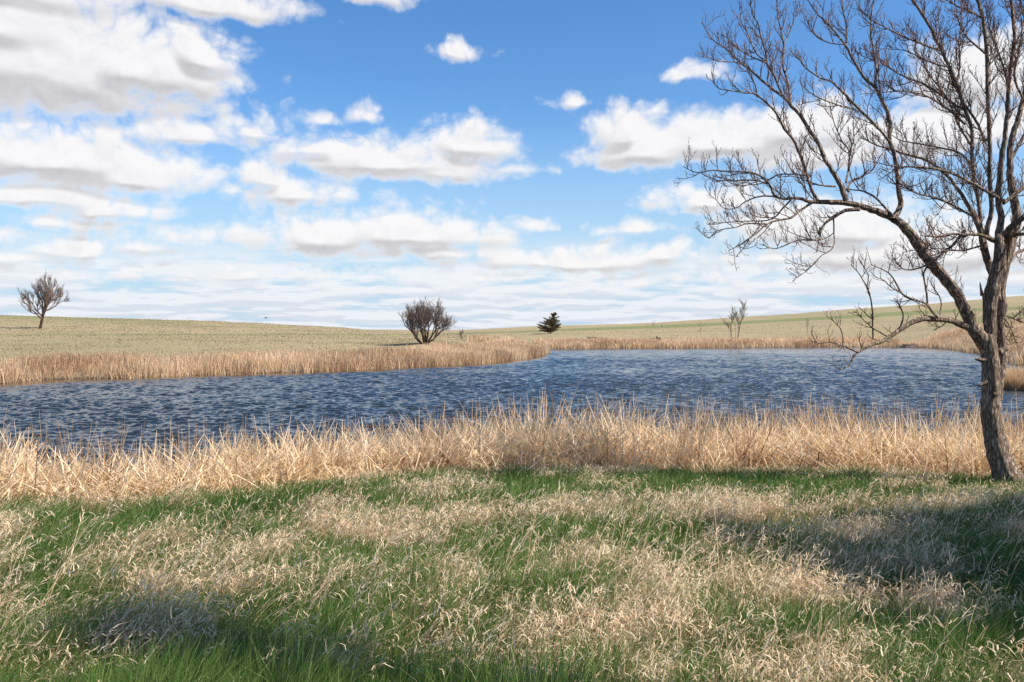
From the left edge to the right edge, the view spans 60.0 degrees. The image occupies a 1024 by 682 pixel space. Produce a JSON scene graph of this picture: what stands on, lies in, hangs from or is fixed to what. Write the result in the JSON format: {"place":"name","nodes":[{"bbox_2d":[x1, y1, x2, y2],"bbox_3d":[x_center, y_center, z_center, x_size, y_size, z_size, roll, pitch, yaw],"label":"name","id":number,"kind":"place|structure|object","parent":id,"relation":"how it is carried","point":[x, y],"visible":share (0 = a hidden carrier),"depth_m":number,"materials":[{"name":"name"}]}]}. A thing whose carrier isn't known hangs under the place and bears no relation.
{"place":"outdoors","nodes":[
{"label":"outdoors","id":0,"kind":"place"},
{"bbox_2d":[0,459,1023,681],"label":"grass","id":1,"kind":"structure","parent":0,"point":[166,669],"depth_m":6.17,"materials":[{"name":"green plant"}]},
{"bbox_2d":[0,347,1023,474],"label":"water","id":2,"kind":"structure","parent":0,"point":[871,375],"depth_m":42.04,"materials":[{"name":"blue liquid"}]},
{"bbox_2d":[1004,365,1023,389],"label":"reed clump","id":3,"kind":"object","parent":2,"relation":"in","point":[1014,379],"visible":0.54,"depth_m":44.88,"materials":[{"name":"beige plant"}]},
{"bbox_2d":[0,296,1023,619],"bbox_3d":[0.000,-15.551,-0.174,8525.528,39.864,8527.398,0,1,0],"label":"ground","id":4,"kind":"structure","parent":0,"point":[792,322],"depth_m":190.10,"materials":[{"name":"beige plant"}]},
{"bbox_2d":[17,269,70,328],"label":"lone tree","id":5,"kind":"object","parent":4,"relation":"on","point":[48,295],"visible":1,"depth_m":138.19,"materials":[{"name":"brown plant"}]},
{"bbox_2d":[0,315,485,361],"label":"field grass","id":6,"kind":"structure","parent":4,"relation":"on","point":[230,342],"depth_m":122.87,"materials":[{"name":"beige plant"}]},
{"bbox_2d":[0,340,551,382],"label":"bank reeds","id":7,"kind":"object","parent":4,"relation":"on","point":[129,365],"visible":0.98,"depth_m":64.97,"materials":[{"name":"beige plant"}]},
{"bbox_2d":[398,296,457,343],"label":"bushy tree","id":8,"kind":"object","parent":4,"relation":"on","point":[424,314],"visible":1,"depth_m":104.59,"materials":[{"name":"brown plant"}]},
{"bbox_2d":[0,450,1022,515],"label":"thatch","id":9,"kind":"object","parent":4,"relation":"on","point":[297,480],"visible":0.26,"depth_m":15.91,"materials":[{"name":"beige plant"}]},
{"bbox_2d":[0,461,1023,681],"bbox_3d":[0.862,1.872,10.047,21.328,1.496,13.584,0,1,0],"label":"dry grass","id":10,"kind":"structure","parent":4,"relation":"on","point":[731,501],"depth_m":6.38,"materials":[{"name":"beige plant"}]},
{"bbox_2d":[0,383,1023,508],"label":"reeds","id":11,"kind":"object","parent":4,"relation":"on","point":[541,443],"visible":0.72,"depth_m":16.52,"materials":[{"name":"beige plant"}]},
{"bbox_2d":[0,390,1023,474],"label":"reed stalks","id":12,"kind":"object","parent":4,"relation":"on","point":[239,439],"visible":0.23,"depth_m":18.91,"materials":[{"name":"beige plant"}]},
{"bbox_2d":[537,312,561,333],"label":"evergreen tree","id":13,"kind":"object","parent":4,"relation":"on","point":[553,324],"visible":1,"depth_m":229.51,"materials":[{"name":"green plant"}]},
{"bbox_2d":[428,305,1022,342],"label":"field grass","id":14,"kind":"structure","parent":4,"relation":"on","point":[704,330],"depth_m":242.23,"materials":[{"name":"beige plant"}]},
{"bbox_2d":[720,310,736,331],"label":"slender tree","id":15,"kind":"object","parent":4,"relation":"on","point":[732,319],"visible":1,"depth_m":176.53,"materials":[{"name":"brown plant"}]},
{"bbox_2d":[731,306,741,337],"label":"slender tree","id":16,"kind":"object","parent":4,"relation":"on","point":[736,316],"visible":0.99,"depth_m":176.63,"materials":[{"name":"brown plant"}]},
{"bbox_2d":[466,321,1012,348],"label":"bank reeds","id":17,"kind":"object","parent":4,"relation":"on","point":[629,343],"visible":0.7,"depth_m":159.26,"materials":[{"name":"beige plant"}]},
{"bbox_2d":[734,298,747,337],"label":"slender tree","id":18,"kind":"object","parent":4,"relation":"on","point":[742,317],"visible":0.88,"depth_m":177.95,"materials":[{"name":"brown plant"}]},
{"bbox_2d":[674,0,1023,486],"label":"bare tree","id":19,"kind":"object","parent":4,"relation":"on","point":[989,340],"visible":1,"depth_m":14.35,"materials":[{"name":"brown plant"}]},
{"bbox_2d":[896,342,917,347],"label":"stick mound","id":20,"kind":"object","parent":4,"relation":"on","point":[912,345],"visible":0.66,"depth_m":162.15,"materials":[{"name":"wood"}]},
{"bbox_2d":[907,317,1023,366],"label":"bank reeds","id":21,"kind":"object","parent":4,"relation":"on","point":[963,342],"visible":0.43,"depth_m":130.94,"materials":[{"name":"beige plant"}]},
{"bbox_2d":[0,0,1023,329],"label":"sky","id":22,"kind":"structure","parent":0,"point":[326,163],"materials":[{"name":"blue"}]}
]}

